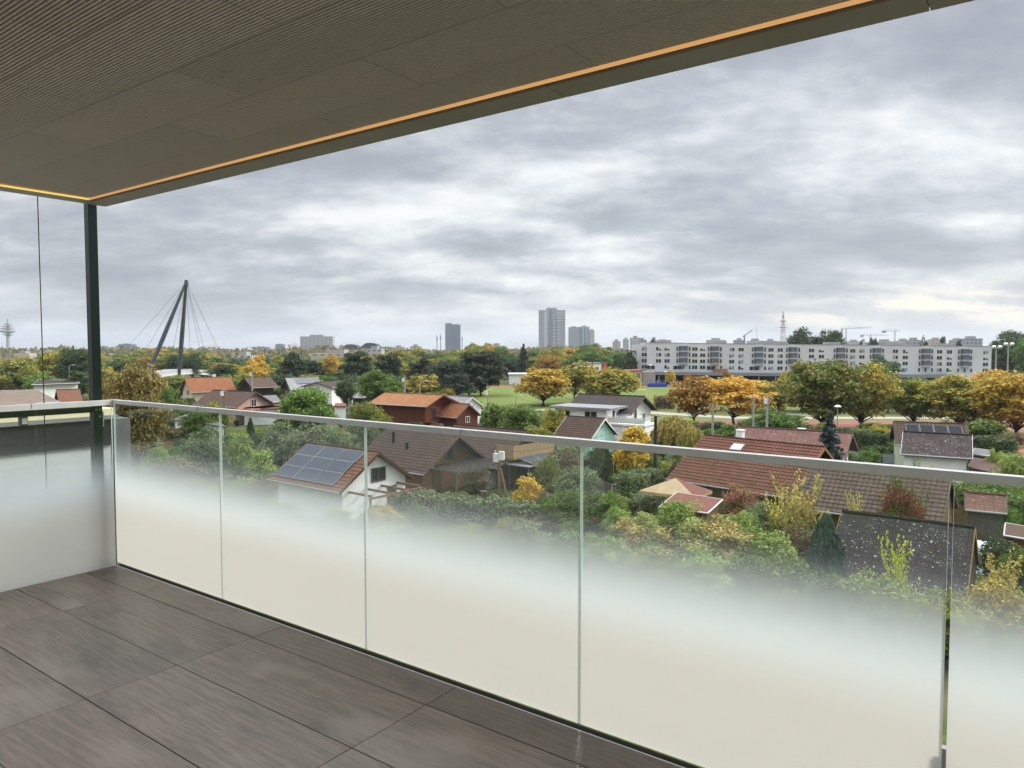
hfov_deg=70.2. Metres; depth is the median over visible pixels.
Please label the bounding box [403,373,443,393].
understory bush
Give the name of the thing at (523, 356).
fir tree
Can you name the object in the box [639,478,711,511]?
garden pavilion
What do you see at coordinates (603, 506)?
garden shrub
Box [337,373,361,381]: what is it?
understory bush
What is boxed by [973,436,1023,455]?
red court
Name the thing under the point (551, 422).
fruit tree
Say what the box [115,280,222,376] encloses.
cable stayed bridge
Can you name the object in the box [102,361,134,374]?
broadleaf tree
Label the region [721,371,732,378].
globe tree
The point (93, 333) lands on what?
steel post
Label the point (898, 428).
garden house
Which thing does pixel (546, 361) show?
broadleaf tree
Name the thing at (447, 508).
hedge
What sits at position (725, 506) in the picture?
garden shrub
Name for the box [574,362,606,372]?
club house
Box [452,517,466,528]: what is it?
garden shrub
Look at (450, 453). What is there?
window
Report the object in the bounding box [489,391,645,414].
power line
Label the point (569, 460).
garden shrub
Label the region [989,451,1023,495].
willow shrub
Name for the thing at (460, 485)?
door
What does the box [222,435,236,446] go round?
garden shrub
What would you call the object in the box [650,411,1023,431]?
lawn strip
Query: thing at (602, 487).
garden fence
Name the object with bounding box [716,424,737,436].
fruit tree
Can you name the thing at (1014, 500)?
hedge
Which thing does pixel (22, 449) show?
neighbouring wing
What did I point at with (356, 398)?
garden house
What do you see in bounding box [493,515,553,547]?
garden shrub
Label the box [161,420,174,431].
garden shrub
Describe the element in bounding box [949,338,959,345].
building
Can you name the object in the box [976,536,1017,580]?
thuja bush
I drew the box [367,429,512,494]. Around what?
garden house
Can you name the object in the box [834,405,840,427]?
street lamp
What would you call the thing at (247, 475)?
garden shrub
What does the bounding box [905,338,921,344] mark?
building
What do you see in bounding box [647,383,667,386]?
landing mat
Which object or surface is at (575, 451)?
garden shrub
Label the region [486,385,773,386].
running track
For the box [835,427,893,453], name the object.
hedge
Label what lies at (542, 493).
garden shrub
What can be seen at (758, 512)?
garden shrub
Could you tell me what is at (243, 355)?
building
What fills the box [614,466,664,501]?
hedge
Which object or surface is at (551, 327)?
tower block
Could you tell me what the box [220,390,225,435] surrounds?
utility pole
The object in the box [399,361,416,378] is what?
broadleaf tree
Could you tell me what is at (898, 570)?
young tree
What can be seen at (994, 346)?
flood light mast
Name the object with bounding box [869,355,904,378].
linden tree
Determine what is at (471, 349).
broadleaf tree
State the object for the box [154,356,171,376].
broadleaf tree
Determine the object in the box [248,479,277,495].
garden shrub
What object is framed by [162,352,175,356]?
broadleaf tree
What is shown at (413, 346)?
building
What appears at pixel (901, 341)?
building
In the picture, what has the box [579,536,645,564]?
garden shrub
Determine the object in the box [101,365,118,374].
broadleaf tree
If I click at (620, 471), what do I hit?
garden shrub
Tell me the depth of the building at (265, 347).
2197.39 m
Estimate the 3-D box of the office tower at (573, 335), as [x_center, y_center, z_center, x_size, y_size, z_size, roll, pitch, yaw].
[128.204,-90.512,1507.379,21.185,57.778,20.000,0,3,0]
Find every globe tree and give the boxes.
[665,369,675,381]
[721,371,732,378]
[779,369,790,382]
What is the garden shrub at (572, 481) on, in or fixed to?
on the ground at (598, 532)
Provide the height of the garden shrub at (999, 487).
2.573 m
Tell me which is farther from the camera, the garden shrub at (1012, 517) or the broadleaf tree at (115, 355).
the broadleaf tree at (115, 355)
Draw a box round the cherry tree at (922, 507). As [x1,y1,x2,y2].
[909,482,931,518]
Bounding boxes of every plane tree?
[84,375,119,406]
[103,362,174,470]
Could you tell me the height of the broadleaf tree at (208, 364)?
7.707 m
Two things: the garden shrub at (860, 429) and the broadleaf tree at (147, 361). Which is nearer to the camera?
the garden shrub at (860, 429)
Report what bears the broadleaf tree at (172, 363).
on the ground at (598, 532)
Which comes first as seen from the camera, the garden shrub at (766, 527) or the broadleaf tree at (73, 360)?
the garden shrub at (766, 527)
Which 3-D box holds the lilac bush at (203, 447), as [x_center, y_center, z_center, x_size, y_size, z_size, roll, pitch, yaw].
[-25.979,6.181,62.344,4.981,5.820,4.954,-1,3,-18]
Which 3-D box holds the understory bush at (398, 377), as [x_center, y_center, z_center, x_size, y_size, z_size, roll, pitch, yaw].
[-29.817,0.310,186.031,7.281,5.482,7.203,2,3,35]
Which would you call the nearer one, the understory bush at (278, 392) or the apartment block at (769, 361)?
the understory bush at (278, 392)
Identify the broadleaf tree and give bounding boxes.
[0,359,37,385]
[13,364,50,388]
[21,357,36,362]
[31,351,64,379]
[52,347,88,377]
[62,370,88,394]
[101,356,111,362]
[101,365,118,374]
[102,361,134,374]
[112,353,124,360]
[113,353,137,361]
[122,357,146,369]
[124,353,147,358]
[132,349,146,356]
[136,352,153,357]
[141,356,158,368]
[143,349,154,354]
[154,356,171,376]
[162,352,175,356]
[164,354,187,369]
[168,347,189,355]
[181,354,203,376]
[187,350,204,359]
[199,353,212,360]
[199,360,216,370]
[201,365,236,376]
[209,356,231,364]
[211,362,233,370]
[226,357,241,363]
[232,364,241,372]
[233,358,249,364]
[237,367,270,376]
[264,367,276,376]
[268,363,281,370]
[270,355,284,363]
[271,369,297,376]
[326,369,343,379]
[362,355,375,362]
[391,349,414,359]
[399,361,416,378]
[401,354,416,363]
[406,346,427,358]
[410,356,422,362]
[417,351,431,359]
[419,357,438,363]
[430,350,446,360]
[436,356,459,363]
[440,350,455,356]
[451,349,472,359]
[452,353,463,362]
[468,344,484,351]
[483,344,495,350]
[493,345,509,358]
[495,357,521,378]
[525,356,537,371]
[527,350,539,357]
[531,354,561,370]
[538,349,550,354]
[546,348,566,359]
[554,353,567,371]
[561,354,586,368]
[563,347,584,359]
[574,343,593,354]
[579,346,606,363]
[589,346,599,352]
[590,343,604,349]
[598,348,616,356]
[601,353,613,367]
[609,353,622,368]
[611,354,626,369]
[622,349,638,368]
[786,326,816,343]
[812,329,827,343]
[826,330,846,344]
[868,337,878,344]
[920,335,927,344]
[940,336,945,342]
[987,329,1023,373]
[990,339,1012,372]
[1009,338,1023,372]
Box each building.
[0,390,59,402]
[13,351,36,357]
[37,350,52,356]
[118,343,135,348]
[233,352,255,359]
[255,346,269,350]
[275,343,284,349]
[311,350,355,360]
[366,346,384,355]
[392,345,406,350]
[410,344,421,348]
[612,339,619,352]
[622,369,654,384]
[623,337,628,350]
[630,336,639,350]
[637,338,646,343]
[706,338,725,342]
[733,338,745,342]
[747,338,759,343]
[846,340,860,344]
[877,339,894,344]
[895,339,906,342]
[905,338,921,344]
[927,337,939,345]
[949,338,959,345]
[959,336,982,345]
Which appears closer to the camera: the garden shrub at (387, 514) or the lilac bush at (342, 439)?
the garden shrub at (387, 514)
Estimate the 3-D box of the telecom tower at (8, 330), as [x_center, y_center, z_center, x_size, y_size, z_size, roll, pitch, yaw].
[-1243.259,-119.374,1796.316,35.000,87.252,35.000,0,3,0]
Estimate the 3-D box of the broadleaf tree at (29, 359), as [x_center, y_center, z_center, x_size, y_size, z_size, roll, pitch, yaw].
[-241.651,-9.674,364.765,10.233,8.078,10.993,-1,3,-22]
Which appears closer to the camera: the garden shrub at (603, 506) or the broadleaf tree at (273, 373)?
the garden shrub at (603, 506)
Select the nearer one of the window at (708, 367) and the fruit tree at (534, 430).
the fruit tree at (534, 430)
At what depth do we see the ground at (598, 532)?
52.06 m
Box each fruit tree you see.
[273,386,339,435]
[344,401,384,436]
[478,402,506,426]
[497,404,544,428]
[524,425,556,453]
[539,406,565,431]
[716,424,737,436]
[743,407,796,428]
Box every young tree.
[878,531,920,617]
[979,547,1022,600]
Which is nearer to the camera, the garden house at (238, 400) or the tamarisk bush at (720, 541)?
the tamarisk bush at (720, 541)
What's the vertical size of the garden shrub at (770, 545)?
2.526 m
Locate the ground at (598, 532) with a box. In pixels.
[0,350,1023,767]
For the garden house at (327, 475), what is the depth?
52.06 m
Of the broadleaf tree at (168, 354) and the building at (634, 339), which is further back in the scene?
the building at (634, 339)
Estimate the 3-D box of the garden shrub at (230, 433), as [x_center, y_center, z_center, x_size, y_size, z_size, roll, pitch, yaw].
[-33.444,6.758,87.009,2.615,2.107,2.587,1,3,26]
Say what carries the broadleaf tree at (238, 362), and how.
on the ground at (598, 532)
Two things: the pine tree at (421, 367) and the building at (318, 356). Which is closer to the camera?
the pine tree at (421, 367)
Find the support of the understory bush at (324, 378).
on the ground at (598, 532)
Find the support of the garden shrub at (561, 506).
on the ground at (598, 532)
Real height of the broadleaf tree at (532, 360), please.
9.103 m
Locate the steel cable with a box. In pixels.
[37,196,46,473]
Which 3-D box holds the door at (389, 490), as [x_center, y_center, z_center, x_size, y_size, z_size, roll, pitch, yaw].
[-8.780,8.385,53.312,0.050,1.950,0.900,2,4,38]
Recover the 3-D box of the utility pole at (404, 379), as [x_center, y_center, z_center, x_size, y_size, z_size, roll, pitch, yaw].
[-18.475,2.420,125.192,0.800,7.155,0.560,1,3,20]
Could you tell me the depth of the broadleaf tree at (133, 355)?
363.12 m
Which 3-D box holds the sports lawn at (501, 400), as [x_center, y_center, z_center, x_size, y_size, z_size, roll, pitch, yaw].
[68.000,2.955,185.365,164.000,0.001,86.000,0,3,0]
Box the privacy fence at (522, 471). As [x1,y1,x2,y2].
[517,466,539,482]
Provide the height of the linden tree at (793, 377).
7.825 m
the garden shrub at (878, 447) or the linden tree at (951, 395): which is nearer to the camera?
the garden shrub at (878, 447)
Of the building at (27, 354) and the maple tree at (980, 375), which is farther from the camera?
the building at (27, 354)
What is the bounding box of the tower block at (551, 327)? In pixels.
[539,308,564,348]
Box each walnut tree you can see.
[334,376,356,403]
[352,369,403,405]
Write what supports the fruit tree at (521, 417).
on the ground at (598, 532)
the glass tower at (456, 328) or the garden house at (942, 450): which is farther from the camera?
the glass tower at (456, 328)
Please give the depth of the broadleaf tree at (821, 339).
327.25 m
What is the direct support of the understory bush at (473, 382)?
on the ground at (598, 532)
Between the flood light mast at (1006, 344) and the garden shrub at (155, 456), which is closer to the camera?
the garden shrub at (155, 456)
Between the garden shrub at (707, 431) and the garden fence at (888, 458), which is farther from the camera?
the garden shrub at (707, 431)
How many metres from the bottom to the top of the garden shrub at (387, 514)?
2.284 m
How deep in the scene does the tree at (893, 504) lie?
38.52 m
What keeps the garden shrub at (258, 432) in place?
on the ground at (598, 532)
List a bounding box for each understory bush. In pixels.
[0,375,11,389]
[4,384,20,389]
[5,372,25,389]
[20,376,39,388]
[24,373,57,389]
[102,373,117,382]
[161,375,184,398]
[217,373,239,387]
[270,373,296,395]
[273,386,284,396]
[298,373,322,380]
[318,375,340,380]
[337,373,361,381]
[390,374,404,391]
[398,380,412,392]
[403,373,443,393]
[439,372,478,395]
[440,386,455,394]
[466,380,479,394]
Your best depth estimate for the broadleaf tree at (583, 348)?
387.17 m
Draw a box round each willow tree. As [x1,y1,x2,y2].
[649,415,696,445]
[676,426,703,447]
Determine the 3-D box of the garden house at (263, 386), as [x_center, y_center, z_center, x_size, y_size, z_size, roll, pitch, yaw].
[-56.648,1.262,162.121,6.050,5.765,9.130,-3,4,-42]
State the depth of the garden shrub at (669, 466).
63.84 m
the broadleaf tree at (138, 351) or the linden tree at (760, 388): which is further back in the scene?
the broadleaf tree at (138, 351)
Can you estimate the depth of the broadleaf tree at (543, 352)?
384.22 m
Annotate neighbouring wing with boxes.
[0,399,133,567]
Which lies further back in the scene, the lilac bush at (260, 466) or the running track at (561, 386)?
the running track at (561, 386)
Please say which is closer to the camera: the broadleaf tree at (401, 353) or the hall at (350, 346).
the broadleaf tree at (401, 353)
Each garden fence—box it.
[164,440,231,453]
[587,481,617,493]
[848,451,894,463]
[952,506,1022,538]
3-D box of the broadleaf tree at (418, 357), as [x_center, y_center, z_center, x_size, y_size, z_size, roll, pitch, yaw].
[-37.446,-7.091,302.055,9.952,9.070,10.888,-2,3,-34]
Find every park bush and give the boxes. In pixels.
[665,418,701,426]
[696,421,725,432]
[737,418,755,427]
[786,413,815,429]
[856,422,891,430]
[965,418,1009,436]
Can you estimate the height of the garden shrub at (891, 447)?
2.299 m
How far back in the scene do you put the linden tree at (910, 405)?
108.82 m
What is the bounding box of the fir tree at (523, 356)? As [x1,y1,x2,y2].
[514,344,531,372]
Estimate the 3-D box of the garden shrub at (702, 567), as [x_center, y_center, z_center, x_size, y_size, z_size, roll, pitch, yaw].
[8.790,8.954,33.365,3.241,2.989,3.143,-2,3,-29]
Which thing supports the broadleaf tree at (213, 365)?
on the ground at (598, 532)
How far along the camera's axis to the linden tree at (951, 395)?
102.66 m
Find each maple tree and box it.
[233,372,254,390]
[237,361,263,376]
[246,354,269,372]
[321,355,341,375]
[513,367,573,405]
[555,360,598,397]
[580,364,604,392]
[582,366,644,394]
[611,425,650,471]
[664,375,721,424]
[702,375,778,424]
[756,375,797,414]
[967,369,1002,381]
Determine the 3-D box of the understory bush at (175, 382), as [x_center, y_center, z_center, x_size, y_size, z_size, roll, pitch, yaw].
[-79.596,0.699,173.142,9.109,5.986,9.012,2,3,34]
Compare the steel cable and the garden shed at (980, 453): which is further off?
the garden shed at (980, 453)
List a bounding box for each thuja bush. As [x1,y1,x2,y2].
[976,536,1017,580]
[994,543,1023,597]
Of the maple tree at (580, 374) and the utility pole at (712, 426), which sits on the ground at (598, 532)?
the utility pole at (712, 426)
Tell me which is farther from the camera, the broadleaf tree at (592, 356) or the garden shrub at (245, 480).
the broadleaf tree at (592, 356)
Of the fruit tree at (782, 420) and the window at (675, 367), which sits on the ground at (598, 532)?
the fruit tree at (782, 420)
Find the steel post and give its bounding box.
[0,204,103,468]
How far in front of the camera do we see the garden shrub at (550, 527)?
45.31 m
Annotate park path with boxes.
[481,409,1006,418]
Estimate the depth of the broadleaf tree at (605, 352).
376.03 m
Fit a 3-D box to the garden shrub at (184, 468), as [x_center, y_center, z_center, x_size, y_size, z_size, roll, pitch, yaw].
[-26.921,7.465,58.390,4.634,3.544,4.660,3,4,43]
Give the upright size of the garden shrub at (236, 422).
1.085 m
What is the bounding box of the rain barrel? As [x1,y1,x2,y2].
[480,490,487,497]
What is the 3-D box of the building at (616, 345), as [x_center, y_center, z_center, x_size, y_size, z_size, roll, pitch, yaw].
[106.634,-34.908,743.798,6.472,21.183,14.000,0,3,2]
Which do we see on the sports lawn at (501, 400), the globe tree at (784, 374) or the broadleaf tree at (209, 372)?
the globe tree at (784, 374)
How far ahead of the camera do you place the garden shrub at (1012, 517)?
44.07 m
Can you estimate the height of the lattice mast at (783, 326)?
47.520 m
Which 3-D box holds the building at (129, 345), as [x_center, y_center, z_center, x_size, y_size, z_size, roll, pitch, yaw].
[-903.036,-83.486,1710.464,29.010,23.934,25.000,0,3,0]
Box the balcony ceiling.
[0,0,850,197]
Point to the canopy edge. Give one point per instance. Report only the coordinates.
(868, 13)
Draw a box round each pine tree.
[211,363,238,376]
[275,352,309,376]
[304,361,326,376]
[337,351,372,377]
[369,352,402,376]
[406,357,434,379]
[427,360,471,391]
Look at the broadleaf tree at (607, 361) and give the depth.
293.82 m
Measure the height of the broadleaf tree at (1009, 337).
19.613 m
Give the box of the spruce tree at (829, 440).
[816,411,847,460]
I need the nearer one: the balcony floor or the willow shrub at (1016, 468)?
the balcony floor
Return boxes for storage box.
[486,471,494,488]
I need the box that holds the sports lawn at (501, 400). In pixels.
[462,387,986,409]
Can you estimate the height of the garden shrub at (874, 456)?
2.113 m
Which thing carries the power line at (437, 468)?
attached to the utility pole at (499, 457)
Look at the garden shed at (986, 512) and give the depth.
44.71 m
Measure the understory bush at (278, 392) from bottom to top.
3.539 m
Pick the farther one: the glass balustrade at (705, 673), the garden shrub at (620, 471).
the garden shrub at (620, 471)
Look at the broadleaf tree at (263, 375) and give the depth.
217.22 m
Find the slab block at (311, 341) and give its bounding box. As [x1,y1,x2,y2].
[300,335,334,349]
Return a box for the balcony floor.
[0,566,679,767]
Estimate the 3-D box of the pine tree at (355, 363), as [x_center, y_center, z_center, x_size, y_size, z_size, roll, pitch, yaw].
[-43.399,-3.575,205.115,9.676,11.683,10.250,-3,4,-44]
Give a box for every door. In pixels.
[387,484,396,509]
[432,408,435,420]
[433,470,440,492]
[458,465,464,487]
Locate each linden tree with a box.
[743,379,773,412]
[777,358,873,422]
[781,372,802,411]
[839,361,907,427]
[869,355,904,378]
[881,377,937,420]
[914,372,1002,423]
[967,370,1023,432]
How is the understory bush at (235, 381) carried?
on the ground at (598, 532)
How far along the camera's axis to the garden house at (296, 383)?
166.06 m
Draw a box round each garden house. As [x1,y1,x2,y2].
[31,380,79,397]
[180,374,235,400]
[192,389,282,423]
[236,376,278,395]
[267,442,422,513]
[280,377,319,397]
[300,380,358,405]
[353,386,369,404]
[367,392,459,425]
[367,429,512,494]
[438,402,481,427]
[445,395,483,422]
[452,424,564,487]
[549,393,657,445]
[554,415,617,456]
[666,429,834,523]
[734,426,858,459]
[795,467,958,528]
[825,510,979,620]
[889,421,968,465]
[900,431,972,485]
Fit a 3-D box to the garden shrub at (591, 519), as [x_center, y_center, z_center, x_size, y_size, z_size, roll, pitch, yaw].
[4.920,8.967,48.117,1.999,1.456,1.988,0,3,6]
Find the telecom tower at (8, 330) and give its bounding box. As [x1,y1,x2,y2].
[0,318,15,348]
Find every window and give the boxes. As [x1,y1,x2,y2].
[251,399,256,406]
[371,466,385,482]
[446,446,453,459]
[465,416,469,422]
[558,409,569,416]
[584,411,596,416]
[646,365,654,368]
[673,365,681,369]
[706,366,714,369]
[749,366,757,369]
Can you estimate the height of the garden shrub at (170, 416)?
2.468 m
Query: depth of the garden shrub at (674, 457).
72.98 m
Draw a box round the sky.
[0,0,1023,349]
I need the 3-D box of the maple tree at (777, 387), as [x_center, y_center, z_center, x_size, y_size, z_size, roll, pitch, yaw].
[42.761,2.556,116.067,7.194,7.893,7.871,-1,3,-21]
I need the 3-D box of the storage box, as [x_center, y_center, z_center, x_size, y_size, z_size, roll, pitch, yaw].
[-2.306,8.242,63.100,1.700,1.380,1.100,2,3,36]
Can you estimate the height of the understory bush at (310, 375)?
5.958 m
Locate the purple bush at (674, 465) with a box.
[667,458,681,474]
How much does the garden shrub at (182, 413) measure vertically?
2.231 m
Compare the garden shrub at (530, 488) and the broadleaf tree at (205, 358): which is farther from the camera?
the broadleaf tree at (205, 358)
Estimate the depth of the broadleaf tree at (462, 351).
350.04 m
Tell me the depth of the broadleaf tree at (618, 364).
242.68 m
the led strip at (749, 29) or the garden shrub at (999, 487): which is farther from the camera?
the garden shrub at (999, 487)
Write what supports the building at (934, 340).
on the ground at (598, 532)
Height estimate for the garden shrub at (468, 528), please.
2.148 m
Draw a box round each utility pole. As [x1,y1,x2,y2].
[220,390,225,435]
[249,372,252,390]
[402,377,406,392]
[493,450,507,501]
[651,414,660,472]
[709,403,716,434]
[750,397,757,425]
[763,397,770,426]
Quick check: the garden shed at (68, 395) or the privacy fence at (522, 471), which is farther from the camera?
the garden shed at (68, 395)
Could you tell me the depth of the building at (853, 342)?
838.01 m
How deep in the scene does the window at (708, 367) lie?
245.94 m
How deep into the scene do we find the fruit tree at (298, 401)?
82.74 m
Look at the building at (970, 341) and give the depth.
623.82 m
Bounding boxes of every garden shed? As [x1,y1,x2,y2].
[54,388,82,401]
[173,414,225,440]
[244,404,279,424]
[264,395,279,403]
[334,403,345,418]
[659,492,722,545]
[964,491,1007,542]
[973,448,989,458]
[1003,522,1023,579]
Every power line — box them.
[390,459,490,468]
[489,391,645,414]
[505,416,654,452]
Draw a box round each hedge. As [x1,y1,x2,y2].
[230,433,267,452]
[387,487,569,537]
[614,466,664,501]
[626,491,664,515]
[652,395,675,408]
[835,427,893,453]
[952,482,1023,524]
[970,434,1018,460]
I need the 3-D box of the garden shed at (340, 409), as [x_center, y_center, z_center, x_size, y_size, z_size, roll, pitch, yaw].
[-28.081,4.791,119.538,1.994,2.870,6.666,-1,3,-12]
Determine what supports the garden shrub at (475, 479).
on the ground at (598, 532)
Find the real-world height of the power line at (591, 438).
2.034 m
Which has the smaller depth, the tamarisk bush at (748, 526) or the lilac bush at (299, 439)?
the tamarisk bush at (748, 526)
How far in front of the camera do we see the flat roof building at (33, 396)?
83.44 m
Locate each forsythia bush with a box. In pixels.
[762,490,796,529]
[769,468,830,533]
[845,489,862,511]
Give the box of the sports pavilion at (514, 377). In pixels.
[508,373,532,383]
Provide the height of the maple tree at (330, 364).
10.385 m
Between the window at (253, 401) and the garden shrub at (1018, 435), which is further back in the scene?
the window at (253, 401)
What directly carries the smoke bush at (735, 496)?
on the ground at (598, 532)
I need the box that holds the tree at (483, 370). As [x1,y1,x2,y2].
[456,350,509,395]
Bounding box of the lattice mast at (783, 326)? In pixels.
[779,312,786,340]
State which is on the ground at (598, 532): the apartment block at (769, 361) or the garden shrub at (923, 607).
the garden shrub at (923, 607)
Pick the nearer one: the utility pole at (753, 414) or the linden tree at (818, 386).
the utility pole at (753, 414)
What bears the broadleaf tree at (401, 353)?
on the ground at (598, 532)
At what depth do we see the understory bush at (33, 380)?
171.15 m
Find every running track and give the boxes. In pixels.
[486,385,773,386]
[694,421,1023,430]
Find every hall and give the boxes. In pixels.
[343,344,359,352]
[360,343,382,349]
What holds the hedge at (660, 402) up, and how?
on the sports lawn at (501, 400)
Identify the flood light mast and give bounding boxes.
[991,345,1002,368]
[1003,343,1014,372]
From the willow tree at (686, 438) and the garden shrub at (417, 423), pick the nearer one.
the willow tree at (686, 438)
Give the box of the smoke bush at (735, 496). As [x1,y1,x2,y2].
[720,482,764,518]
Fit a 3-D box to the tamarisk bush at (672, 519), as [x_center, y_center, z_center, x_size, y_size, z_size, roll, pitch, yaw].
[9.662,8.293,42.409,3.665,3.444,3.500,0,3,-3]
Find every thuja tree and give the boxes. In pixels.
[244,418,257,460]
[589,448,610,480]
[605,455,617,483]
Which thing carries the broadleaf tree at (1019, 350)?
on the ground at (598, 532)
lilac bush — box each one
[179,424,237,483]
[222,430,255,477]
[242,447,277,486]
[255,420,297,467]
[278,421,340,462]
[319,426,363,448]
[350,419,381,447]
[370,406,392,438]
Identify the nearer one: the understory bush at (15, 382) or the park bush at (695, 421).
the park bush at (695, 421)
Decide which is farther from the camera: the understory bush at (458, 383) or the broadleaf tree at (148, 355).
the broadleaf tree at (148, 355)
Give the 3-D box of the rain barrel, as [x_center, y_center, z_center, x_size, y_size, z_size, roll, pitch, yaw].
[-2.192,8.760,56.495,0.643,0.990,0.660,0,3,0]
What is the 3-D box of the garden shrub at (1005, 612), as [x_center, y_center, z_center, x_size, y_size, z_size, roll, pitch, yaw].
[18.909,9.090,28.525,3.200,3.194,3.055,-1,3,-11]
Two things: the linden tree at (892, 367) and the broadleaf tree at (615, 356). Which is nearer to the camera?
the linden tree at (892, 367)
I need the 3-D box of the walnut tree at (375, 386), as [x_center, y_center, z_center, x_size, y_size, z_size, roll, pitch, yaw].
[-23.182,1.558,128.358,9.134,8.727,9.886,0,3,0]
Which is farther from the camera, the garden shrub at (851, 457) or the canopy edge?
the garden shrub at (851, 457)
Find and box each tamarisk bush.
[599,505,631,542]
[610,511,673,551]
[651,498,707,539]
[668,513,753,560]
[721,510,761,556]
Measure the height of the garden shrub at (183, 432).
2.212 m
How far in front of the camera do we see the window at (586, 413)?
86.99 m
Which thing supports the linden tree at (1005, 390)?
on the red court
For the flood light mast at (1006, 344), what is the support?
on the sports lawn at (501, 400)
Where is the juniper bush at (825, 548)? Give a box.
[803,512,846,597]
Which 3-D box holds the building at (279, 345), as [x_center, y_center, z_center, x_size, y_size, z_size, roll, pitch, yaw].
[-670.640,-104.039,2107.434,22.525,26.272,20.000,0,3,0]
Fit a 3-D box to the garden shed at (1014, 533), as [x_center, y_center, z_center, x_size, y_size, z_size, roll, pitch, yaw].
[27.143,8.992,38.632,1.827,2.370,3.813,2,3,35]
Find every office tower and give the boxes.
[568,326,579,347]
[579,325,589,346]
[589,329,593,345]
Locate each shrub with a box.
[131,455,142,468]
[141,439,165,455]
[141,446,169,470]
[151,455,210,480]
[157,454,186,466]
[160,426,184,441]
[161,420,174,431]
[165,414,178,419]
[166,445,182,456]
[169,426,191,440]
[169,438,187,457]
[177,410,195,415]
[182,398,195,404]
[222,431,239,438]
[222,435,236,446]
[225,468,237,476]
[229,474,255,490]
[232,420,240,425]
[240,471,252,478]
[242,426,268,436]
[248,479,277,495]
[337,428,350,436]
[362,504,408,521]
[406,421,423,424]
[406,504,433,524]
[428,423,444,426]
[451,522,488,537]
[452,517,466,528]
[459,464,491,493]
[491,515,514,539]
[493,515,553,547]
[510,473,543,504]
[528,454,562,497]
[530,512,570,535]
[534,490,553,507]
[535,488,590,531]
[539,448,579,489]
[540,520,600,556]
[552,465,605,518]
[558,445,584,454]
[566,448,579,459]
[576,457,590,468]
[576,512,598,529]
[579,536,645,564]
[583,489,626,527]
[585,448,595,457]
[598,491,628,509]
[608,467,636,481]
[625,543,689,574]
[633,538,665,557]
[643,456,668,478]
[657,439,675,458]
[659,458,678,480]
[663,534,689,557]
[666,455,681,461]
[670,546,737,585]
[703,428,715,434]
[714,548,776,592]
[720,496,750,522]
[741,498,778,530]
[746,522,792,543]
[746,528,800,570]
[757,551,817,598]
[781,522,813,561]
[802,524,816,534]
[802,571,860,609]
[813,421,833,429]
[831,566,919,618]
[848,451,860,461]
[850,427,870,434]
[856,447,882,462]
[860,444,888,453]
[868,424,889,433]
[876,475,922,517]
[883,441,893,454]
[901,585,997,666]
[911,456,920,466]
[952,573,1023,639]
[978,483,1022,497]
[984,446,1004,462]
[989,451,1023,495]
[996,503,1020,538]
[1005,432,1023,445]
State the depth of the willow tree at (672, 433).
75.33 m
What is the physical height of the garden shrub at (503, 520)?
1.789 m
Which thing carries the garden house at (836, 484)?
on the ground at (598, 532)
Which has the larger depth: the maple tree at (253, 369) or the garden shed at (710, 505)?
the maple tree at (253, 369)
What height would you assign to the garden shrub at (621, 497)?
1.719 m
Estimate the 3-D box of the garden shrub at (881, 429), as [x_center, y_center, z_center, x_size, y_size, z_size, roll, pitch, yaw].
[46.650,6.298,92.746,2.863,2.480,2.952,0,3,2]
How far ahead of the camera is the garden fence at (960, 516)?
49.43 m
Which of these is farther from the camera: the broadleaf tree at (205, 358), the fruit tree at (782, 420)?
the broadleaf tree at (205, 358)
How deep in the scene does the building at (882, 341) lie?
692.60 m
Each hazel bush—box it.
[158,384,186,416]
[177,410,217,436]
[204,399,234,432]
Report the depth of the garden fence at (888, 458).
75.92 m
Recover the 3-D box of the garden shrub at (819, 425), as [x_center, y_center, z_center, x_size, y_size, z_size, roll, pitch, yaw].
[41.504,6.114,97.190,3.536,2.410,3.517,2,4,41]
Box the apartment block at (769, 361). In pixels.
[631,340,991,383]
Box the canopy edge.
[0,0,973,206]
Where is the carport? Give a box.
[968,457,1002,482]
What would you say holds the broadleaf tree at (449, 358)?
on the ground at (598, 532)
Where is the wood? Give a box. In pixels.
[0,344,847,358]
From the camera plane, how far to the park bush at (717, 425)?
97.83 m
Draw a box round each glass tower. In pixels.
[445,323,452,351]
[452,324,460,350]
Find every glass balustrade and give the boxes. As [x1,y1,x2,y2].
[0,400,115,591]
[111,399,1023,767]
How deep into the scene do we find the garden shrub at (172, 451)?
75.93 m
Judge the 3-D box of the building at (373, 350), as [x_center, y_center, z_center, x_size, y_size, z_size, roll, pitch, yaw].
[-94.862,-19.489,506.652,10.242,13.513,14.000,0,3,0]
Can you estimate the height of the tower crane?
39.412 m
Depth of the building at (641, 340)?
697.80 m
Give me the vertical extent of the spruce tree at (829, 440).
7.348 m
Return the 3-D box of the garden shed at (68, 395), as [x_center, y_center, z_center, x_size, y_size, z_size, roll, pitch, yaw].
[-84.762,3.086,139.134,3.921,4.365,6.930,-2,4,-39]
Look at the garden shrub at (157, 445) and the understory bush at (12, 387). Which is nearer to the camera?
the garden shrub at (157, 445)
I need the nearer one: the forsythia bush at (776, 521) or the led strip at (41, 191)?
the led strip at (41, 191)
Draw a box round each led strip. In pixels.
[0,183,89,199]
[89,0,870,199]
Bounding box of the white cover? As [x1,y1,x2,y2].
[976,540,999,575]
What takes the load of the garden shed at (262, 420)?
on the ground at (598, 532)

